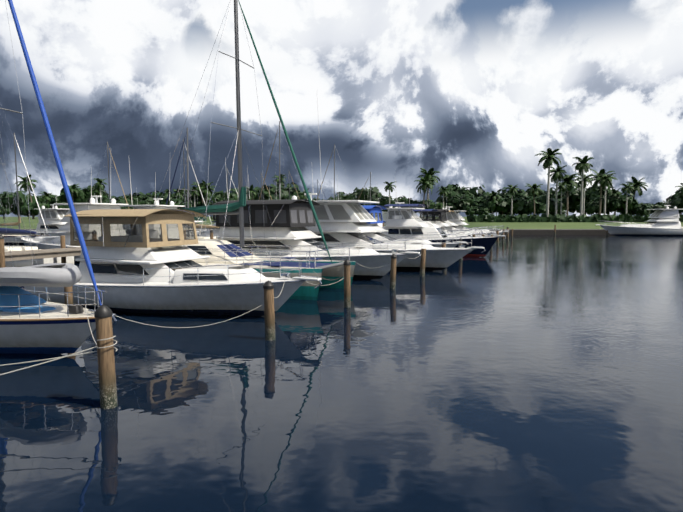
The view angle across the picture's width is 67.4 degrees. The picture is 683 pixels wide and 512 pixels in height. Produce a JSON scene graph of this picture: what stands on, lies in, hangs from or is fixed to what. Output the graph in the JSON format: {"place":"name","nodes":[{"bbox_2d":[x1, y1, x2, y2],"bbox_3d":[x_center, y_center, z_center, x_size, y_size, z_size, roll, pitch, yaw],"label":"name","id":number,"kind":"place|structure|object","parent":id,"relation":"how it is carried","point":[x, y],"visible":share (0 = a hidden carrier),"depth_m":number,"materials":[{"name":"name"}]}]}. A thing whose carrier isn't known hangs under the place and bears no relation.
{"place":"outdoors","nodes":[
{"label":"outdoors","id":0,"kind":"place"},
{"bbox_2d":[0,235,682,511],"bbox_3d":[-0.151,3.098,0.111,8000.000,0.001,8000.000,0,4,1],"label":"water","id":1,"kind":"structure","parent":0,"point":[530,373],"depth_m":8.65,"materials":[{"name":"blue liquid"}]},
{"bbox_2d":[0,235,4,267],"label":"dock piling","id":2,"kind":"object","parent":1,"relation":"in","point":[2,257],"visible":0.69,"depth_m":22.99,"materials":[{"name":"brown wood"}]},
{"bbox_2d":[0,133,49,243],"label":"sailboat row","id":3,"kind":"object","parent":1,"relation":"on","point":[13,240],"visible":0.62,"depth_m":57.22,"materials":[{"name":"white"}]},
{"bbox_2d":[0,105,73,266],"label":"sailboat row","id":4,"kind":"object","parent":1,"relation":"on","point":[24,263],"visible":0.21,"depth_m":29.78,"materials":[{"name":"white plastic"}]},
{"bbox_2d":[29,190,68,235],"bbox_3d":[-33.519,-5.254,63.480,13.128,8.190,3.932,2,5,23],"label":"yacht row","id":5,"kind":"object","parent":1,"relation":"on","point":[52,216],"visible":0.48,"depth_m":63.35,"materials":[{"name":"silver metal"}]},
{"bbox_2d":[60,235,65,262],"bbox_3d":[-15.544,0.873,28.715,0.248,4.048,0.252,0,4,1],"label":"dock piling","id":6,"kind":"object","parent":1,"relation":"in","point":[63,245],"visible":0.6,"depth_m":28.53,"materials":[{"name":"brown wood"}]},
{"bbox_2d":[64,286,72,304],"bbox_3d":[-8.401,2.072,15.835,0.248,3.633,0.248,0,4,1],"label":"piling","id":7,"kind":"object","parent":1,"relation":"in","point":[70,297],"depth_m":15.69,"materials":[{"name":"brown wood"}]},
{"bbox_2d":[14,190,128,262],"bbox_3d":[-19.328,-3.355,36.447,12.001,8.524,3.845,2,5,23],"label":"yacht row","id":8,"kind":"object","parent":1,"relation":"on","point":[42,240],"visible":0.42,"depth_m":35.09,"materials":[{"name":"white plastic"}]},
{"bbox_2d":[94,304,117,408],"bbox_3d":[-3.791,2.621,8.392,0.398,3.680,0.262,2,5,22],"label":"piling","id":9,"kind":"object","parent":1,"relation":"in","point":[106,364],"visible":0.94,"depth_m":8.24,"materials":[{"name":"wood"}]},
{"bbox_2d":[0,336,117,374],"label":"piling ropes","id":10,"kind":"object","parent":9,"relation":"attached to","point":[56,358],"visible":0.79,"depth_m":8.15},
{"bbox_2d":[5,238,216,260],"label":"dock","id":11,"kind":"object","parent":1,"relation":"in","point":[41,253],"visible":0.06,"depth_m":25.49,"materials":[{"name":"brown wood"}]},
{"bbox_2d":[96,142,128,208],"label":"sailboat row","id":12,"kind":"object","parent":1,"relation":"on","point":[108,176],"visible":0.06,"depth_m":69.29,"materials":[{"name":"blue"}]},
{"bbox_2d":[0,0,262,353],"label":"sailboat","id":13,"kind":"object","parent":1,"relation":"on","point":[30,323],"visible":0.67,"depth_m":11.15,"materials":[{"name":"blue"}]},
{"bbox_2d":[0,263,81,286],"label":"dinghy on deck","id":14,"kind":"object","parent":13,"relation":"on","point":[56,275],"visible":1,"depth_m":11.03,"materials":[{"name":"grey rubber"}]},
{"bbox_2d":[120,172,184,238],"bbox_3d":[-17.367,-3.921,41.947,12.824,8.810,3.845,2,5,23],"label":"yacht row","id":15,"kind":"object","parent":1,"relation":"on","point":[158,206],"visible":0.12,"depth_m":40.14,"materials":[{"name":"silver metal"}]},
{"bbox_2d":[24,164,343,315],"bbox_3d":[-5.506,-0.595,17.099,10.780,5.904,5.009,2,5,23],"label":"yacht","id":16,"kind":"object","parent":1,"relation":"on","point":[134,273],"visible":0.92,"depth_m":16.26,"materials":[{"name":"white plastic"}]},
{"bbox_2d":[170,139,213,232],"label":"sailboat row","id":17,"kind":"object","parent":1,"relation":"on","point":[189,188],"visible":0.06,"depth_m":81.11,"materials":[{"name":"blue"}]},
{"bbox_2d":[166,128,219,238],"bbox_3d":[-13.482,-5.702,45.869,8.946,11.426,3.030,2,5,23],"label":"sailboat row","id":18,"kind":"object","parent":1,"relation":"on","point":[198,226],"visible":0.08,"depth_m":45.81,"materials":[{"name":"white"}]},
{"bbox_2d":[183,168,247,236],"bbox_3d":[-12.594,-4.693,51.756,11.940,8.843,3.845,2,5,23],"label":"yacht row","id":19,"kind":"object","parent":1,"relation":"on","point":[207,233],"visible":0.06,"depth_m":50.79,"materials":[{"name":"silver metal"}]},
{"bbox_2d":[117,0,390,300],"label":"sailboat","id":20,"kind":"object","parent":1,"relation":"on","point":[330,271],"visible":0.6,"depth_m":21.55,"materials":[{"name":"teal"}]},
{"bbox_2d":[263,281,274,340],"bbox_3d":[-1.797,2.355,12.982,0.272,3.505,0.424,1,5,18],"label":"piling","id":21,"kind":"object","parent":1,"relation":"in","point":[269,311],"visible":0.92,"depth_m":12.76,"materials":[{"name":"brown wood"}]},
{"bbox_2d":[259,121,305,199],"bbox_3d":[-7.110,-8.668,61.724,10.084,14.908,3.030,2,5,23],"label":"sailboat row","id":22,"kind":"object","parent":1,"relation":"on","point":[279,164],"depth_m":61.71,"materials":[{"name":"blue"}]},
{"bbox_2d":[212,159,420,279],"bbox_3d":[-2.176,-1.746,26.495,12.874,6.800,5.008,2,5,23],"label":"motor yacht","id":23,"kind":"object","parent":1,"relation":"on","point":[290,220],"visible":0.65,"depth_m":25.70,"materials":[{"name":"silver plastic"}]},
{"bbox_2d":[25,229,610,234],"bbox_3d":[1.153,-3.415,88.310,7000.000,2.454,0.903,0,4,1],"label":"seawall","id":24,"kind":"object","parent":1,"relation":"in","point":[560,231],"depth_m":87.28,"materials":[{"name":"concrete"}]},
{"bbox_2d":[316,144,352,200],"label":"sailboat row","id":25,"kind":"object","parent":1,"relation":"on","point":[334,173],"visible":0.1,"depth_m":77.36,"materials":[{"name":"blue"}]},
{"bbox_2d":[343,259,350,307],"bbox_3d":[0.202,1.928,17.542,0.242,3.658,0.392,1,4,12],"label":"piling","id":26,"kind":"object","parent":1,"relation":"in","point":[347,289],"visible":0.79,"depth_m":17.34,"materials":[{"name":"brown wood"}]},
{"bbox_2d":[358,172,386,225],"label":"sailboat row","id":27,"kind":"object","parent":1,"relation":"on","point":[370,191],"visible":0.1,"depth_m":92.54,"materials":[{"name":"blue"}]},
{"bbox_2d":[292,101,485,270],"bbox_3d":[0.998,-4.422,30.808,15.090,11.475,4.447,2,5,20],"label":"motor yacht","id":28,"kind":"object","parent":1,"relation":"on","point":[342,220],"visible":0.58,"depth_m":29.64,"materials":[{"name":"white plastic"}]},
{"bbox_2d":[390,254,396,288],"bbox_3d":[2.187,1.649,22.118,0.266,3.512,0.429,-4,6,-41],"label":"piling","id":29,"kind":"object","parent":1,"relation":"in","point":[393,272],"visible":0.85,"depth_m":21.91,"materials":[{"name":"brown wood"}]},
{"bbox_2d":[337,178,467,247],"bbox_3d":[2.650,-2.497,36.251,12.449,6.800,3.883,2,5,23],"label":"motor yacht","id":30,"kind":"object","parent":1,"relation":"on","point":[376,209],"visible":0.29,"depth_m":35.47,"materials":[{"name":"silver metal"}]},
{"bbox_2d":[420,249,425,276],"bbox_3d":[4.178,1.341,26.675,0.414,3.428,0.292,0,4,1],"label":"piling","id":31,"kind":"object","parent":1,"relation":"in","point":[422,262],"visible":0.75,"depth_m":26.51,"materials":[{"name":"brown wood"}]},
{"bbox_2d":[385,184,482,236],"bbox_3d":[7.276,-3.280,45.875,10.749,6.885,3.714,2,5,23],"label":"yacht","id":32,"kind":"object","parent":1,"relation":"on","point":[405,213],"visible":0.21,"depth_m":45.56,"materials":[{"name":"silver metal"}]},
{"bbox_2d":[381,180,505,256],"bbox_3d":[7.011,-3.201,40.417,11.599,7.565,3.798,2,5,23],"label":"motor yacht","id":33,"kind":"object","parent":1,"relation":"on","point":[397,227],"visible":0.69,"depth_m":39.77,"materials":[{"name":"white plastic"}]},
{"bbox_2d":[409,196,496,236],"bbox_3d":[9.503,-3.657,50.781,11.599,6.885,3.714,2,5,23],"label":"yacht","id":34,"kind":"object","parent":1,"relation":"on","point":[431,223],"visible":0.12,"depth_m":50.00,"materials":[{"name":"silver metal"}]},
{"bbox_2d":[418,209,492,234],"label":"yacht","id":35,"kind":"object","parent":1,"relation":"on","point":[440,220],"visible":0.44,"depth_m":55.16,"materials":[{"name":"white plastic"}]},
{"bbox_2d":[425,204,508,236],"bbox_3d":[13.431,-4.430,60.820,12.449,6.885,3.714,2,5,23],"label":"yacht","id":36,"kind":"object","parent":1,"relation":"on","point":[452,225],"visible":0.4,"depth_m":60.08,"materials":[{"name":"white plastic"}]},
{"bbox_2d":[442,203,508,232],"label":"yacht","id":37,"kind":"object","parent":1,"relation":"on","point":[456,217],"visible":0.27,"depth_m":65.16,"materials":[{"name":"white plastic"}]},
{"bbox_2d":[595,197,682,235],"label":"yacht","id":38,"kind":"object","parent":1,"relation":"in","point":[665,222],"visible":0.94,"depth_m":82.33,"materials":[{"name":"white plastic"}]},
{"bbox_2d":[0,217,682,228],"bbox_3d":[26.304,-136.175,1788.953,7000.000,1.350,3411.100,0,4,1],"label":"lawn","id":39,"kind":"structure","parent":0,"point":[33,223],"depth_m":97.41,"materials":[{"name":"green plant"}]},
{"bbox_2d":[0,204,10,215],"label":"tree","id":40,"kind":"object","parent":39,"relation":"on","point":[4,212],"visible":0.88,"depth_m":165.70,"materials":[{"name":"green plant"}]},
{"bbox_2d":[0,190,40,211],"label":"tree","id":41,"kind":"object","parent":39,"relation":"on","point":[10,201],"visible":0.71,"depth_m":170.62,"materials":[{"name":"green plant"}]},
{"bbox_2d":[14,174,36,218],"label":"palm","id":42,"kind":"object","parent":39,"relation":"on","point":[25,182],"visible":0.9,"depth_m":166.10,"materials":[{"name":"green plant"}]},
{"bbox_2d":[20,201,49,214],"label":"tree","id":43,"kind":"object","parent":39,"relation":"on","point":[33,205],"visible":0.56,"depth_m":163.39,"materials":[{"name":"green plant"}]},
{"bbox_2d":[38,191,52,203],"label":"palm","id":44,"kind":"object","parent":39,"relation":"on","point":[46,196],"visible":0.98,"depth_m":171.07,"materials":[{"name":"green plant"}]},
{"bbox_2d":[37,194,60,207],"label":"tree","id":45,"kind":"object","parent":39,"relation":"on","point":[55,199],"visible":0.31,"depth_m":180.39,"materials":[{"name":"green plant"}]},
{"bbox_2d":[57,201,83,208],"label":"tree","id":46,"kind":"object","parent":39,"relation":"on","point":[63,206],"visible":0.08,"depth_m":163.34,"materials":[{"name":"green plant"}]},
{"bbox_2d":[63,184,80,201],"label":"palm","id":47,"kind":"object","parent":39,"relation":"on","point":[73,190],"visible":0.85,"depth_m":168.26,"materials":[{"name":"green plant"}]},
{"bbox_2d":[57,185,108,202],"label":"tree","id":48,"kind":"object","parent":39,"relation":"on","point":[83,195],"visible":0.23,"depth_m":172.17,"materials":[{"name":"green plant"}]},
{"bbox_2d":[88,186,104,197],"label":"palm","id":49,"kind":"object","parent":39,"relation":"on","point":[96,192],"visible":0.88,"depth_m":161.31,"materials":[{"name":"green plant"}]},
{"bbox_2d":[93,178,107,202],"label":"palm","id":50,"kind":"object","parent":39,"relation":"on","point":[99,183],"visible":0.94,"depth_m":154.53,"materials":[{"name":"green plant"}]},
{"bbox_2d":[98,196,133,208],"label":"tree","id":51,"kind":"object","parent":39,"relation":"on","point":[106,200],"visible":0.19,"depth_m":160.99,"materials":[{"name":"green plant"}]},
{"bbox_2d":[124,198,151,208],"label":"tree","id":52,"kind":"object","parent":39,"relation":"on","point":[130,202],"visible":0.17,"depth_m":162.34,"materials":[{"name":"green plant"}]},
{"bbox_2d":[128,191,159,204],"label":"tree","id":53,"kind":"object","parent":39,"relation":"on","point":[140,196],"visible":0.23,"depth_m":172.15,"materials":[{"name":"green plant"}]},
{"bbox_2d":[153,189,175,204],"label":"tree","id":54,"kind":"object","parent":39,"relation":"on","point":[163,195],"visible":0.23,"depth_m":171.15,"materials":[{"name":"green plant"}]},
{"bbox_2d":[161,190,195,204],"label":"tree","id":55,"kind":"object","parent":39,"relation":"on","point":[163,202],"visible":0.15,"depth_m":163.51,"materials":[{"name":"green plant"}]},
{"bbox_2d":[173,188,186,197],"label":"palm","id":56,"kind":"object","parent":39,"relation":"on","point":[179,193],"visible":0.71,"depth_m":161.77,"materials":[{"name":"green plant"}]},
{"bbox_2d":[167,198,196,208],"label":"tree","id":57,"kind":"object","parent":39,"relation":"on","point":[178,202],"visible":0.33,"depth_m":155.30,"materials":[{"name":"green plant"}]},
{"bbox_2d":[189,186,199,206],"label":"palm","id":58,"kind":"object","parent":39,"relation":"on","point":[194,193],"visible":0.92,"depth_m":149.03,"materials":[{"name":"green plant"}]},
{"bbox_2d":[191,182,205,217],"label":"palm","id":59,"kind":"object","parent":39,"relation":"on","point":[195,183],"visible":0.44,"depth_m":160.46,"materials":[{"name":"green plant"}]},
{"bbox_2d":[199,180,215,218],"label":"palm","id":60,"kind":"object","parent":39,"relation":"on","point":[209,193],"visible":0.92,"depth_m":154.84,"materials":[{"name":"green plant"}]},
{"bbox_2d":[189,188,251,202],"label":"tree","id":61,"kind":"object","parent":39,"relation":"on","point":[218,196],"visible":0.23,"depth_m":163.09,"materials":[{"name":"green plant"}]},
{"bbox_2d":[244,185,258,199],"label":"palm","id":62,"kind":"object","parent":39,"relation":"on","point":[251,189],"visible":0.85,"depth_m":147.72,"materials":[{"name":"green plant"}]},
{"bbox_2d":[253,182,301,199],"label":"tree","id":63,"kind":"object","parent":39,"relation":"on","point":[272,191],"visible":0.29,"depth_m":163.91,"materials":[{"name":"green plant"}]},
{"bbox_2d":[264,193,293,199],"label":"tree","id":64,"kind":"object","parent":39,"relation":"on","point":[277,198],"visible":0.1,"depth_m":159.00,"materials":[{"name":"green plant"}]},
{"bbox_2d":[272,174,286,197],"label":"palm","id":65,"kind":"object","parent":39,"relation":"on","point":[281,179],"visible":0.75,"depth_m":148.66,"materials":[{"name":"green plant"}]},
{"bbox_2d":[296,188,310,198],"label":"palm","id":66,"kind":"object","parent":39,"relation":"on","point":[302,196],"visible":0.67,"depth_m":150.60,"materials":[{"name":"green plant"}]},
{"bbox_2d":[327,192,348,199],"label":"tree","id":67,"kind":"object","parent":39,"relation":"on","point":[338,195],"visible":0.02,"depth_m":173.17,"materials":[{"name":"green plant"}]},
{"bbox_2d":[346,187,392,204],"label":"tree","id":68,"kind":"object","parent":39,"relation":"on","point":[365,194],"visible":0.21,"depth_m":139.75,"materials":[{"name":"green plant"}]},
{"bbox_2d":[362,196,388,216],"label":"tree","id":69,"kind":"object","parent":39,"relation":"on","point":[375,199],"visible":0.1,"depth_m":126.79,"materials":[{"name":"green plant"}]},
{"bbox_2d":[383,181,395,203],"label":"palm","id":70,"kind":"object","parent":39,"relation":"on","point":[388,186],"visible":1,"depth_m":123.47,"materials":[{"name":"green plant"}]},
{"bbox_2d":[378,196,411,210],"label":"tree","id":71,"kind":"object","parent":39,"relation":"on","point":[383,201],"visible":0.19,"depth_m":125.03,"materials":[{"name":"green plant"}]},
{"bbox_2d":[408,198,430,212],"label":"tree","id":72,"kind":"object","parent":39,"relation":"on","point":[415,201],"visible":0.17,"depth_m":131.51,"materials":[{"name":"green plant"}]},
{"bbox_2d":[414,173,434,218],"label":"palm","id":73,"kind":"object","parent":39,"relation":"on","point":[425,182],"visible":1,"depth_m":129.32,"materials":[{"name":"green plant"}]},
{"bbox_2d":[417,168,440,199],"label":"palm","id":74,"kind":"object","parent":39,"relation":"on","point":[431,171],"visible":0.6,"depth_m":135.38,"materials":[{"name":"green plant"}]},
{"bbox_2d":[416,199,442,215],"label":"tree","id":75,"kind":"object","parent":39,"relation":"on","point":[433,205],"visible":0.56,"depth_m":131.54,"materials":[{"name":"green plant"}]},
{"bbox_2d":[436,186,449,207],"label":"palm","id":76,"kind":"object","parent":39,"relation":"on","point":[442,190],"visible":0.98,"depth_m":118.65,"materials":[{"name":"green plant"}]},
{"bbox_2d":[445,194,469,210],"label":"tree","id":77,"kind":"object","parent":39,"relation":"on","point":[454,203],"visible":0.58,"depth_m":139.05,"materials":[{"name":"green plant"}]},
{"bbox_2d":[435,184,484,206],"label":"tree","id":78,"kind":"object","parent":39,"relation":"on","point":[455,190],"visible":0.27,"depth_m":150.53,"materials":[{"name":"green plant"}]},
{"bbox_2d":[463,204,490,215],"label":"tree","id":79,"kind":"object","parent":39,"relation":"on","point":[480,209],"visible":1,"depth_m":129.34,"materials":[{"name":"green plant"}]},
{"bbox_2d":[460,192,498,213],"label":"tree","id":80,"kind":"object","parent":39,"relation":"on","point":[475,200],"visible":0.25,"depth_m":137.51,"materials":[{"name":"green plant"}]},
{"bbox_2d":[486,191,501,213],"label":"palm","id":81,"kind":"object","parent":39,"relation":"on","point":[493,194],"visible":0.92,"depth_m":129.03,"materials":[{"name":"green plant"}]},
{"bbox_2d":[483,195,525,214],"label":"tree","id":82,"kind":"object","parent":39,"relation":"on","point":[503,205],"visible":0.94,"depth_m":128.26,"materials":[{"name":"green plant"}]},
{"bbox_2d":[505,185,517,215],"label":"palm","id":83,"kind":"object","parent":39,"relation":"on","point":[512,189],"visible":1,"depth_m":112.41,"materials":[{"name":"green plant"}]},
{"bbox_2d":[497,187,543,198],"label":"tree","id":84,"kind":"object","parent":39,"relation":"on","point":[504,193],"visible":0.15,"depth_m":149.98,"materials":[{"name":"green plant"}]},
{"bbox_2d":[508,199,552,214],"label":"tree","id":85,"kind":"object","parent":39,"relation":"on","point":[540,207],"visible":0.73,"depth_m":128.09,"materials":[{"name":"green plant"}]},
{"bbox_2d":[524,184,542,213],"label":"palm","id":86,"kind":"object","parent":39,"relation":"on","point":[533,189],"visible":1,"depth_m":125.79,"materials":[{"name":"green plant"}]},
{"bbox_2d":[514,187,555,213],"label":"tree","id":87,"kind":"object","parent":39,"relation":"on","point":[552,192],"visible":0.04,"depth_m":150.97,"materials":[{"name":"green plant"}]},
{"bbox_2d":[524,193,565,213],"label":"tree","id":88,"kind":"object","parent":39,"relation":"on","point":[541,199],"visible":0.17,"depth_m":129.92,"materials":[{"name":"green plant"}]},
{"bbox_2d":[536,148,561,216],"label":"palm","id":89,"kind":"object","parent":39,"relation":"on","point":[548,157],"visible":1,"depth_m":102.17,"materials":[{"name":"green plant"}]},
{"bbox_2d":[547,165,566,214],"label":"palm","id":90,"kind":"object","parent":39,"relation":"on","point":[557,175],"visible":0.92,"depth_m":106.24,"materials":[{"name":"green plant"}]},
{"bbox_2d":[555,182,569,213],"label":"palm","id":91,"kind":"object","parent":39,"relation":"on","point":[562,187],"visible":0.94,"depth_m":110.23,"materials":[{"name":"green plant"}]},
{"bbox_2d":[554,173,579,215],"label":"palm","id":92,"kind":"object","parent":39,"relation":"on","point":[568,179],"visible":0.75,"depth_m":126.50,"materials":[{"name":"green plant"}]},
{"bbox_2d":[466,214,682,221],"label":"hedge","id":93,"kind":"object","parent":39,"relation":"on","point":[557,218],"visible":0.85,"depth_m":102.48,"materials":[{"name":"green plant"}]},
{"bbox_2d":[572,156,593,215],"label":"palm","id":94,"kind":"object","parent":39,"relation":"on","point":[583,166],"visible":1,"depth_m":103.94,"materials":[{"name":"green plant"}]},
{"bbox_2d":[575,174,594,213],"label":"palm","id":95,"kind":"object","parent":39,"relation":"on","point":[586,178],"visible":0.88,"depth_m":108.27,"materials":[{"name":"green plant"}]},
{"bbox_2d":[551,184,619,213],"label":"tree","id":96,"kind":"object","parent":39,"relation":"on","point":[574,196],"visible":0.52,"depth_m":138.14,"materials":[{"name":"green plant"}]},
{"bbox_2d":[575,199,603,214],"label":"tree","id":97,"kind":"object","parent":39,"relation":"on","point":[591,207],"visible":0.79,"depth_m":122.76,"materials":[{"name":"green plant"}]},
{"bbox_2d":[586,169,617,214],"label":"palm","id":98,"kind":"object","parent":39,"relation":"on","point":[596,178],"visible":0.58,"depth_m":119.94,"materials":[{"name":"green plant"}]},
{"bbox_2d":[597,173,615,214],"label":"palm","id":99,"kind":"object","parent":39,"relation":"on","point":[606,180],"visible":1,"depth_m":105.25,"materials":[{"name":"green plant"}]},
{"bbox_2d":[606,188,620,214],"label":"palm","id":100,"kind":"object","parent":39,"relation":"on","point":[614,192],"visible":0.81,"depth_m":123.89,"materials":[{"name":"green plant"}]},
{"bbox_2d":[594,192,638,214],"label":"tree","id":101,"kind":"object","parent":39,"relation":"on","point":[614,204],"visible":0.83,"depth_m":120.57,"materials":[{"name":"green plant"}]},
{"bbox_2d":[620,183,635,213],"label":"palm","id":102,"kind":"object","parent":39,"relation":"on","point":[626,188],"visible":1,"depth_m":110.10,"materials":[{"name":"green plant"}]},
{"bbox_2d":[620,202,650,215],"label":"tree","id":103,"kind":"object","parent":39,"relation":"on","point":[641,208],"visible":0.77,"depth_m":120.27,"materials":[{"name":"green plant"}]},
{"bbox_2d":[627,176,647,198],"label":"palm","id":104,"kind":"object","parent":39,"relation":"on","point":[638,185],"visible":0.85,"depth_m":128.46,"materials":[{"name":"green plant"}]},
{"bbox_2d":[635,203,663,215],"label":"tree","id":105,"kind":"object","parent":39,"relation":"on","point":[655,206],"visible":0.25,"depth_m":125.53,"materials":[{"name":"green plant"}]},
{"bbox_2d":[656,201,670,208],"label":"tree","id":106,"kind":"object","parent":39,"relation":"on","point":[663,203],"visible":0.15,"depth_m":145.38,"materials":[{"name":"green plant"}]},
{"bbox_2d":[666,190,682,205],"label":"tree","id":107,"kind":"object","parent":39,"relation":"on","point":[673,197],"visible":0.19,"depth_m":125.54,"materials":[{"name":"green plant"}]},
{"bbox_2d":[670,196,682,213],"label":"tree","id":108,"kind":"object","parent":39,"relation":"on","point":[678,203],"visible":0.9,"depth_m":117.32,"materials":[{"name":"green plant"}]},
{"bbox_2d":[675,183,682,214],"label":"palm","id":109,"kind":"object","parent":39,"relation":"on","point":[680,190],"visible":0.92,"depth_m":121.13,"materials":[{"name":"green plant"}]},
{"bbox_2d":[0,0,682,216],"label":"sky","id":110,"kind":"structure","parent":0,"point":[470,92],"materials":[{"name":"white"}]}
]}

